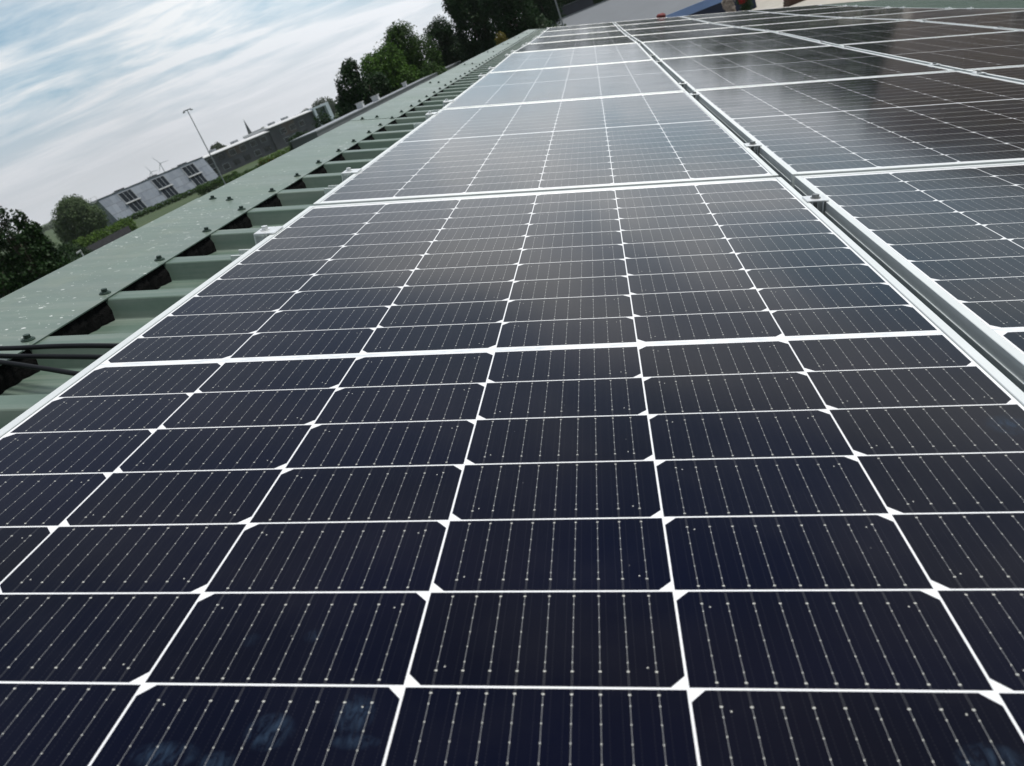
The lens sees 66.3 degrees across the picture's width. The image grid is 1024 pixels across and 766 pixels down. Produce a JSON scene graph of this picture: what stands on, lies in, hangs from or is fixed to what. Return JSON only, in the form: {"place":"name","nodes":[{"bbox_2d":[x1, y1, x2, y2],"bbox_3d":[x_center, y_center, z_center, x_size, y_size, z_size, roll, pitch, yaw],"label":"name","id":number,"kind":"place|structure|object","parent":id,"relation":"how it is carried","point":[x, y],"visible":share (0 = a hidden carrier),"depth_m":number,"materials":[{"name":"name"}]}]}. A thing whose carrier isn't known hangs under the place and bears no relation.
{"place":"outdoors","nodes":[
{"label":"outdoors","id":0,"kind":"place"},
{"bbox_2d":[87,156,217,225],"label":"apartment block","id":1,"kind":"structure","parent":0,"point":[152,191],"depth_m":192.93,"materials":[{"name":"stone"}]},
{"bbox_2d":[117,188,138,203],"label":"window","id":2,"kind":"structure","parent":1,"relation":"in","point":[129,195],"depth_m":189.08,"materials":[{"name":"glass"}]},
{"bbox_2d":[126,199,147,212],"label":"window","id":3,"kind":"structure","parent":1,"relation":"in","point":[137,205],"depth_m":189.63,"materials":[{"name":"glass"}]},
{"bbox_2d":[150,175,170,189],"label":"window","id":4,"kind":"structure","parent":1,"relation":"in","point":[160,182],"depth_m":193.99,"materials":[{"name":"glass"}]},
{"bbox_2d":[159,185,178,198],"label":"window","id":5,"kind":"structure","parent":1,"relation":"in","point":[169,191],"depth_m":194.51,"materials":[{"name":"glass"}]},
{"bbox_2d":[180,163,200,176],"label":"window","id":6,"kind":"structure","parent":1,"relation":"in","point":[190,169],"depth_m":198.68,"materials":[{"name":"glass"}]},
{"bbox_2d":[189,173,207,186],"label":"window","id":7,"kind":"structure","parent":1,"relation":"in","point":[198,179],"depth_m":199.17,"materials":[{"name":"glass"}]},
{"bbox_2d":[243,119,261,134],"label":"church spire","id":8,"kind":"structure","parent":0,"point":[248,130],"depth_m":688.07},
{"bbox_2d":[0,32,511,272],"bbox_3d":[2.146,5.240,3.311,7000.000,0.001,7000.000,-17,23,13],"label":"ground","id":9,"kind":"structure","parent":0,"point":[149,217],"depth_m":170.39,"materials":[{"name":"green plant"}]},
{"bbox_2d":[0,225,30,298],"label":"conifer","id":10,"kind":"object","parent":9,"relation":"on","point":[7,264],"visible":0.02,"depth_m":33.19,"materials":[{"name":"green plant"}]},
{"bbox_2d":[0,250,33,297],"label":"broadleaf tree","id":11,"kind":"object","parent":9,"relation":"on","point":[3,286],"visible":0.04,"depth_m":31.44,"materials":[{"name":"green plant"}]},
{"bbox_2d":[0,206,65,291],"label":"conifer","id":12,"kind":"object","parent":9,"relation":"on","point":[17,245],"visible":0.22,"depth_m":31.65,"materials":[{"name":"green plant"}]},
{"bbox_2d":[9,209,70,277],"bbox_3d":[-19.992,-4.141,34.731,2.430,7.589,1.986,-32,25,-23],"label":"conifer","id":13,"kind":"object","parent":9,"relation":"on","point":[18,222],"visible":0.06,"depth_m":33.50,"materials":[{"name":"green plant"}]},
{"bbox_2d":[25,220,70,271],"bbox_3d":[-18.493,-3.626,33.136,1.935,6.886,1.688,-32,25,-22],"label":"conifer","id":14,"kind":"object","parent":9,"relation":"on","point":[36,232],"visible":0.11,"depth_m":32.08,"materials":[{"name":"green plant"}]},
{"bbox_2d":[58,248,80,261],"bbox_3d":[-29.258,-6.649,52.115,4.065,5.004,3.206,-32,25,-22],"label":"broadleaf tree","id":15,"kind":"object","parent":9,"relation":"on","point":[72,258],"visible":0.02,"depth_m":51.42,"materials":[{"name":"green plant"}]},
{"bbox_2d":[55,240,93,261],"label":"broadleaf tree","id":16,"kind":"object","parent":9,"relation":"on","point":[73,247],"visible":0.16,"depth_m":72.00,"materials":[{"name":"green plant"}]},
{"bbox_2d":[50,194,110,244],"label":"willow","id":17,"kind":"object","parent":9,"relation":"on","point":[75,217],"visible":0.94,"depth_m":127.36,"materials":[{"name":"green plant"}]},
{"bbox_2d":[66,217,137,248],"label":"hedge","id":18,"kind":"object","parent":9,"relation":"on","point":[91,239],"visible":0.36,"depth_m":119.55,"materials":[{"name":"green plant"}]},
{"bbox_2d":[82,226,131,251],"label":"fence","id":19,"kind":"object","parent":9,"relation":"on","point":[98,244],"visible":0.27,"depth_m":102.24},
{"bbox_2d":[0,137,247,247],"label":"wood","id":20,"kind":"object","parent":9,"relation":"on","point":[47,228],"visible":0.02,"depth_m":571.75,"materials":[{"name":"green plant"}]},
{"bbox_2d":[116,176,220,223],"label":"hedge","id":21,"kind":"object","parent":9,"relation":"on","point":[157,206],"visible":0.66,"depth_m":174.30,"materials":[{"name":"green plant"}]},
{"bbox_2d":[183,108,225,183],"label":"lamp mast","id":22,"kind":"object","parent":9,"relation":"on","point":[204,143],"visible":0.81,"depth_m":82.42,"materials":[{"name":"metal"}]},
{"bbox_2d":[195,171,237,195],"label":"hedge","id":23,"kind":"object","parent":9,"relation":"on","point":[203,189],"visible":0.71,"depth_m":157.10,"materials":[{"name":"green plant"}]},
{"bbox_2d":[209,142,225,150],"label":"distant tree","id":24,"kind":"object","parent":9,"relation":"on","point":[217,145],"visible":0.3,"depth_m":296.31,"materials":[{"name":"green plant"}]},
{"bbox_2d":[220,165,261,186],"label":"hedge","id":25,"kind":"object","parent":9,"relation":"on","point":[234,177],"visible":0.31,"depth_m":146.65,"materials":[{"name":"green plant"}]},
{"bbox_2d":[258,146,289,164],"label":"hedge","id":26,"kind":"object","parent":9,"relation":"on","point":[270,158],"visible":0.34,"depth_m":155.54,"materials":[{"name":"green plant"}]},
{"bbox_2d":[288,131,306,150],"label":"tree","id":27,"kind":"object","parent":9,"relation":"on","point":[294,136],"visible":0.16,"depth_m":92.04,"materials":[{"name":"green plant"}]},
{"bbox_2d":[311,96,337,116],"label":"distant tree","id":28,"kind":"object","parent":9,"relation":"on","point":[332,105],"visible":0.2,"depth_m":366.25,"materials":[{"name":"green plant"}]},
{"bbox_2d":[334,57,392,117],"bbox_3d":[-10.483,-19.478,58.151,4.994,9.115,2.896,-23,23,-2],"label":"broadleaf tree","id":29,"kind":"object","parent":9,"relation":"on","point":[363,89],"visible":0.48,"depth_m":56.58,"materials":[{"name":"green plant"}]},
{"bbox_2d":[360,38,420,92],"bbox_3d":[-8.884,-22.757,63.284,5.420,9.654,3.862,-22,23,0],"label":"broadleaf tree","id":30,"kind":"object","parent":9,"relation":"on","point":[389,61],"visible":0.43,"depth_m":61.64,"materials":[{"name":"green plant"}]},
{"bbox_2d":[383,19,443,73],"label":"broadleaf tree","id":31,"kind":"object","parent":9,"relation":"on","point":[414,51],"visible":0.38,"depth_m":65.97,"materials":[{"name":"green plant"}]},
{"bbox_2d":[418,59,449,78],"bbox_3d":[-4.999,-21.399,60.182,3.254,6.992,2.331,-21,23,3],"label":"broadleaf tree","id":32,"kind":"object","parent":9,"relation":"on","point":[424,72],"visible":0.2,"depth_m":58.82,"materials":[{"name":"green plant"}]},
{"bbox_2d":[311,21,565,128],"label":"undergrowth","id":33,"kind":"object","parent":9,"relation":"on","point":[322,120],"visible":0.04,"depth_m":86.35,"materials":[{"name":"green plant"}]},
{"bbox_2d":[422,14,469,67],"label":"broadleaf tree","id":34,"kind":"object","parent":9,"relation":"on","point":[441,34],"visible":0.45,"depth_m":70.54,"materials":[{"name":"green plant"}]},
{"bbox_2d":[441,0,496,63],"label":"broadleaf tree","id":35,"kind":"object","parent":9,"relation":"on","point":[462,13],"visible":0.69,"depth_m":66.66,"materials":[{"name":"green plant"}]},
{"bbox_2d":[494,31,507,44],"bbox_3d":[0.359,-20.024,52.427,1.197,6.849,1.070,-19,23,7],"label":"tree","id":36,"kind":"object","parent":9,"relation":"on","point":[499,38],"visible":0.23,"depth_m":51.07,"materials":[{"name":"green plant"}]},
{"bbox_2d":[0,0,1023,428],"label":"green roofed hall","id":37,"kind":"structure","parent":9,"relation":"on","point":[120,290],"depth_m":2.06,"materials":[{"name":"paint"}]},
{"bbox_2d":[0,359,80,375],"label":"cable","id":38,"kind":"object","parent":37,"relation":"on","point":[39,367],"visible":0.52,"depth_m":1.27,"materials":[{"name":"black rubber"}]},
{"bbox_2d":[0,353,102,359],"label":"cable","id":39,"kind":"object","parent":37,"relation":"on","point":[55,356],"visible":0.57,"depth_m":1.29,"materials":[{"name":"black rubber"}]},
{"bbox_2d":[0,343,118,350],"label":"cable","id":40,"kind":"object","parent":37,"relation":"on","point":[60,346],"visible":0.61,"depth_m":1.30,"materials":[{"name":"black rubber"}]},
{"bbox_2d":[0,177,1023,765],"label":"solar panel","id":41,"kind":"object","parent":37,"relation":"on","point":[720,473],"visible":1,"depth_m":0.63,"materials":[{"name":"glass"}]},
{"bbox_2d":[230,225,282,261],"bbox_3d":[-0.391,-0.259,1.587,0.340,0.127,0.066,-2,26,6],"label":"end clamp","id":42,"kind":"object","parent":41,"relation":"attached to","point":[263,233],"visible":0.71,"depth_m":1.57,"materials":[{"name":"metal"}]},
{"bbox_2d":[313,91,778,205],"bbox_3d":[0.135,-0.797,2.535,1.040,0.037,1.755,-2,26,6],"label":"solar panel","id":43,"kind":"object","parent":37,"relation":"on","point":[636,140],"visible":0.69,"depth_m":2.17,"materials":[{"name":"glass"}]},
{"bbox_2d":[324,167,361,194],"bbox_3d":[-0.337,-0.530,2.142,0.340,0.125,0.066,-2,26,6],"label":"end clamp","id":44,"kind":"object","parent":43,"relation":"attached to","point":[347,173],"visible":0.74,"depth_m":2.13,"materials":[{"name":"metal"}]},
{"bbox_2d":[413,111,437,128],"bbox_3d":[-0.232,-1.066,3.239,0.340,0.123,0.066,-2,26,6],"label":"end clamp","id":45,"kind":"object","parent":43,"relation":"attached to","point":[428,114],"visible":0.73,"depth_m":3.22,"materials":[{"name":"metal"}]},
{"bbox_2d":[442,60,685,108],"bbox_3d":[0.288,-1.577,4.125,1.040,0.036,1.755,-2,26,6],"label":"solar panel","id":46,"kind":"object","parent":37,"relation":"on","point":[579,82],"visible":0.74,"depth_m":3.89,"materials":[{"name":"glass"}]},
{"bbox_2d":[432,99,453,111],"bbox_3d":[-0.195,-1.254,3.623,0.340,0.124,0.066,-2,26,6],"label":"end clamp","id":47,"kind":"object","parent":46,"relation":"attached to","point":[446,101],"visible":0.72,"depth_m":3.60,"materials":[{"name":"metal"}]},
{"bbox_2d":[488,43,653,72],"bbox_3d":[0.440,-2.366,5.710,1.040,0.038,1.755,-2,26,6],"label":"solar panel","id":48,"kind":"object","parent":37,"relation":"on","point":[592,55],"visible":0.73,"depth_m":5.54,"materials":[{"name":"glass"}]},
{"bbox_2d":[513,36,636,52],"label":"solar panel","id":49,"kind":"object","parent":37,"relation":"on","point":[577,43],"visible":0.73,"depth_m":7.17,"materials":[{"name":"glass"}]},
{"bbox_2d":[528,30,626,43],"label":"solar panel","id":50,"kind":"object","parent":37,"relation":"on","point":[578,36],"visible":0.64,"depth_m":8.79,"materials":[{"name":"glass"}]},
{"bbox_2d":[538,26,619,36],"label":"solar panel","id":51,"kind":"object","parent":37,"relation":"on","point":[579,31],"visible":0.71,"depth_m":10.41,"materials":[{"name":"glass"}]},
{"bbox_2d":[544,22,615,31],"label":"solar panel","id":52,"kind":"object","parent":37,"relation":"on","point":[580,26],"visible":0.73,"depth_m":12.01,"materials":[{"name":"glass"}]},
{"bbox_2d":[614,17,688,24],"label":"solar panel","id":53,"kind":"object","parent":37,"relation":"on","point":[649,20],"visible":0.65,"depth_m":11.90,"materials":[{"name":"glass"}]},
{"bbox_2d":[656,13,666,17],"bbox_3d":[2.530,-6.194,13.328,0.247,0.183,0.213,-2,26,6],"label":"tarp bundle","id":54,"kind":"object","parent":37,"relation":"on","point":[661,15],"visible":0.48,"depth_m":13.26,"materials":[{"name":"red fabric"}]},
{"bbox_2d":[618,19,707,31],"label":"solar panel","id":55,"kind":"object","parent":37,"relation":"on","point":[658,24],"visible":0.6,"depth_m":10.29,"materials":[{"name":"glass"}]},
{"bbox_2d":[623,23,731,35],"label":"solar panel","id":56,"kind":"object","parent":37,"relation":"on","point":[667,29],"visible":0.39,"depth_m":8.69,"materials":[{"name":"glass"}]},
{"bbox_2d":[678,81,687,88],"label":"clamp","id":57,"kind":"object","parent":37,"relation":"attached to","point":[683,84],"visible":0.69,"depth_m":3.49,"materials":[{"name":"metal"}]},
{"bbox_2d":[689,92,699,100],"bbox_3d":[0.729,-1.101,3.137,0.340,0.121,0.044,-2,26,6],"label":"clamp","id":58,"kind":"object","parent":37,"relation":"attached to","point":[693,94],"visible":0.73,"depth_m":3.11,"materials":[{"name":"metal"}]},
{"bbox_2d":[631,27,770,45],"bbox_3d":[1.652,-3.180,7.180,1.040,0.037,1.755,-2,25,6],"label":"solar panel","id":59,"kind":"object","parent":37,"relation":"on","point":[690,34],"visible":0.53,"depth_m":7.06,"materials":[{"name":"glass"}]},
{"bbox_2d":[683,11,768,18],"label":"solar panel","id":60,"kind":"object","parent":37,"relation":"on","point":[722,14],"visible":0.47,"depth_m":11.77,"materials":[{"name":"glass"}]},
{"bbox_2d":[641,32,831,60],"bbox_3d":[1.499,-2.402,5.590,1.040,0.038,1.755,-2,26,6],"label":"solar panel","id":61,"kind":"object","parent":37,"relation":"on","point":[718,45],"visible":0.62,"depth_m":5.42,"materials":[{"name":"glass"}]},
{"bbox_2d":[696,13,797,22],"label":"solar panel","id":62,"kind":"object","parent":37,"relation":"on","point":[741,17],"visible":0.56,"depth_m":10.16,"materials":[{"name":"glass"}]},
{"bbox_2d":[744,141,761,154],"bbox_3d":[0.624,-0.565,2.040,0.340,0.123,0.044,-2,26,6],"label":"clamp","id":63,"kind":"object","parent":37,"relation":"attached to","point":[753,146],"visible":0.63,"depth_m":2.01,"materials":[{"name":"metal"}]},
{"bbox_2d":[713,15,838,26],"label":"solar panel","id":64,"kind":"object","parent":37,"relation":"on","point":[775,20],"visible":0.58,"depth_m":8.57,"materials":[{"name":"glass"}]},
{"bbox_2d":[749,5,841,12],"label":"solar panel","id":65,"kind":"object","parent":37,"relation":"on","point":[794,8],"visible":0.57,"depth_m":11.65,"materials":[{"name":"glass"}]},
{"bbox_2d":[659,45,954,92],"bbox_3d":[1.347,-1.614,4.005,1.040,0.036,1.755,-2,26,6],"label":"solar panel","id":66,"kind":"object","parent":37,"relation":"on","point":[794,65],"visible":0.64,"depth_m":3.77,"materials":[{"name":"glass"}]},
{"bbox_2d":[802,193,828,213],"bbox_3d":[0.570,-0.295,1.485,0.340,0.126,0.044,-2,26,6],"label":"clamp","id":67,"kind":"object","parent":37,"relation":"attached to","point":[816,200],"visible":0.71,"depth_m":1.45,"materials":[{"name":"metal"}]},
{"bbox_2d":[740,18,906,31],"bbox_3d":[2.711,-3.216,7.060,1.040,0.037,1.755,-2,25,6],"label":"solar panel","id":68,"kind":"object","parent":37,"relation":"on","point":[811,24],"visible":0.56,"depth_m":6.93,"materials":[{"name":"glass"}]},
{"bbox_2d":[772,6,892,14],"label":"solar panel","id":69,"kind":"object","parent":37,"relation":"on","point":[827,10],"visible":0.55,"depth_m":10.05,"materials":[{"name":"glass"}]},
{"bbox_2d":[693,71,1023,187],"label":"solar panel","id":70,"kind":"object","parent":37,"relation":"on","point":[921,120],"visible":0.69,"depth_m":2.21,"materials":[{"name":"glass"}]},
{"bbox_2d":[809,7,956,17],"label":"solar panel","id":71,"kind":"object","parent":37,"relation":"on","point":[871,12],"visible":0.45,"depth_m":8.41,"materials":[{"name":"glass"}]},
{"bbox_2d":[775,20,1019,45],"bbox_3d":[2.558,-2.439,5.470,1.040,0.038,1.755,-2,26,6],"label":"solar panel","id":72,"kind":"object","parent":37,"relation":"on","point":[872,32],"visible":0.58,"depth_m":5.30,"materials":[{"name":"glass"}]},
{"bbox_2d":[794,162,1023,391],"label":"solar panel","id":73,"kind":"object","parent":37,"relation":"on","point":[945,245],"visible":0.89,"depth_m":1.21,"materials":[{"name":"glass"}]},
{"bbox_2d":[838,30,1023,71],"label":"solar panel","id":74,"kind":"object","parent":37,"relation":"on","point":[962,53],"visible":0.65,"depth_m":3.93,"materials":[{"name":"glass"}]},
{"bbox_2d":[928,62,940,66],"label":"clamp","id":75,"kind":"object","parent":37,"relation":"attached to","point":[935,64],"visible":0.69,"depth_m":3.37,"materials":[{"name":"metal"}]},
{"bbox_2d":[848,8,1023,19],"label":"solar panel","id":76,"kind":"object","parent":37,"relation":"on","point":[940,13],"visible":0.62,"depth_m":6.85,"materials":[{"name":"glass"}]},
{"bbox_2d":[914,11,1023,30],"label":"solar panel","id":77,"kind":"object","parent":37,"relation":"on","point":[1010,20],"visible":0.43,"depth_m":5.60,"materials":[{"name":"glass"}]},
{"bbox_2d":[972,70,985,75],"bbox_3d":[1.788,-1.137,3.017,0.340,0.121,0.044,-2,26,6],"label":"clamp","id":78,"kind":"object","parent":37,"relation":"attached to","point":[978,72],"visible":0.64,"depth_m":2.99,"materials":[{"name":"metal"}]},
{"bbox_2d":[965,66,1023,82],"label":"solar panel","id":79,"kind":"object","parent":37,"relation":"on","point":[1015,73],"visible":0.41,"depth_m":2.97,"materials":[{"name":"glass"}]},
{"bbox_2d":[477,0,554,39],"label":"broadleaf tree","id":80,"kind":"object","parent":9,"relation":"on","point":[517,16],"visible":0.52,"depth_m":62.70,"materials":[{"name":"green plant"}]},
{"bbox_2d":[527,0,565,24],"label":"broadleaf tree","id":81,"kind":"object","parent":9,"relation":"on","point":[551,13],"visible":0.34,"depth_m":87.58,"materials":[{"name":"green plant"}]},
{"bbox_2d":[540,0,604,11],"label":"broadleaf tree","id":82,"kind":"object","parent":9,"relation":"on","point":[563,2],"visible":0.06,"depth_m":99.18,"materials":[{"name":"green plant"}]},
{"bbox_2d":[560,0,593,15],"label":"grey box building","id":83,"kind":"structure","parent":9,"relation":"on","point":[575,6],"depth_m":97.10,"materials":[{"name":"metal"}]},
{"bbox_2d":[551,0,756,26],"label":"shed","id":84,"kind":"structure","parent":9,"relation":"on","point":[606,11],"depth_m":80.89,"materials":[{"name":"metal"}]},
{"bbox_2d":[0,0,514,238],"label":"sky","id":85,"kind":"structure","parent":0,"point":[92,92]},
{"bbox_2d":[187,102,335,175],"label":"long building","id":86,"kind":"structure","parent":0,"point":[270,139],"depth_m":242.63,"materials":[{"name":"brick"}]},
{"bbox_2d":[206,157,214,164],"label":"window","id":87,"kind":"structure","parent":86,"relation":"in","point":[209,161],"depth_m":227.12,"materials":[{"name":"glass"}]},
{"bbox_2d":[217,153,225,160],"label":"window","id":88,"kind":"structure","parent":86,"relation":"in","point":[221,156],"depth_m":230.08,"materials":[{"name":"grey glass"}]},
{"bbox_2d":[222,162,230,169],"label":"window","id":89,"kind":"structure","parent":86,"relation":"in","point":[226,166],"depth_m":231.21,"materials":[{"name":"glass"}]},
{"bbox_2d":[228,148,236,155],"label":"window","id":90,"kind":"structure","parent":86,"relation":"in","point":[232,152],"depth_m":233.02,"materials":[{"name":"glass"}]},
{"bbox_2d":[233,158,240,165],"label":"window","id":91,"kind":"structure","parent":86,"relation":"in","point":[237,161],"depth_m":234.22,"materials":[{"name":"grey glass"}]},
{"bbox_2d":[239,144,246,151],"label":"window","id":92,"kind":"structure","parent":86,"relation":"in","point":[242,147],"depth_m":235.97,"materials":[{"name":"glass"}]},
{"bbox_2d":[244,153,251,160],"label":"window","id":93,"kind":"structure","parent":86,"relation":"in","point":[247,157],"depth_m":237.07,"materials":[{"name":"grey glass"}]},
{"bbox_2d":[249,140,256,146],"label":"window","id":94,"kind":"structure","parent":86,"relation":"in","point":[253,143],"depth_m":238.96,"materials":[{"name":"glass"}]},
{"bbox_2d":[254,149,261,156],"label":"window","id":95,"kind":"structure","parent":86,"relation":"in","point":[257,152],"depth_m":239.95,"materials":[{"name":"glass"}]},
{"bbox_2d":[259,136,266,142],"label":"window","id":96,"kind":"structure","parent":86,"relation":"in","point":[263,139],"depth_m":241.83,"materials":[{"name":"glass"}]},
{"bbox_2d":[264,145,271,151],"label":"window","id":97,"kind":"structure","parent":86,"relation":"in","point":[267,148],"depth_m":242.90,"materials":[{"name":"grey glass"}]},
{"bbox_2d":[279,127,286,133],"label":"window","id":98,"kind":"structure","parent":86,"relation":"in","point":[283,130],"depth_m":247.45,"materials":[{"name":"glass"}]},
{"bbox_2d":[289,124,295,130],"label":"window","id":99,"kind":"structure","parent":86,"relation":"in","point":[292,126],"depth_m":250.30,"materials":[{"name":"glass"}]},
{"bbox_2d":[298,120,304,126],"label":"window","id":100,"kind":"structure","parent":86,"relation":"in","point":[301,123],"depth_m":253.22,"materials":[{"name":"glass"}]},
{"bbox_2d":[290,61,460,148],"bbox_3d":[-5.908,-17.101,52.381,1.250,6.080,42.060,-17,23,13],"label":"flat roofed building","id":101,"kind":"structure","parent":0,"point":[377,100],"depth_m":39.49,"materials":[{"name":"metal"}]},
{"bbox_2d":[554,0,563,25],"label":"lamp mast","id":102,"kind":"object","parent":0,"point":[559,13],"visible":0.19,"depth_m":73.98,"materials":[{"name":"metal"}]},
{"bbox_2d":[783,0,804,6],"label":"timber stack","id":103,"kind":"object","parent":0,"point":[787,3],"visible":1,"depth_m":66.17,"materials":[{"name":"brown wood"}]},
{"bbox_2d":[752,0,869,9],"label":"yard","id":104,"kind":"structure","parent":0,"point":[766,4],"depth_m":65.85,"materials":[{"name":"beige concrete"}]},
{"bbox_2d":[721,0,735,11],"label":"flowering bush","id":105,"kind":"object","parent":104,"relation":"on","point":[728,5],"visible":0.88,"depth_m":69.95,"materials":[{"name":"plant"}]},
{"bbox_2d":[737,0,753,10],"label":"flowering bush","id":106,"kind":"object","parent":104,"relation":"on","point":[745,5],"visible":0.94,"depth_m":69.38,"materials":[{"name":"green plant"}]}
]}

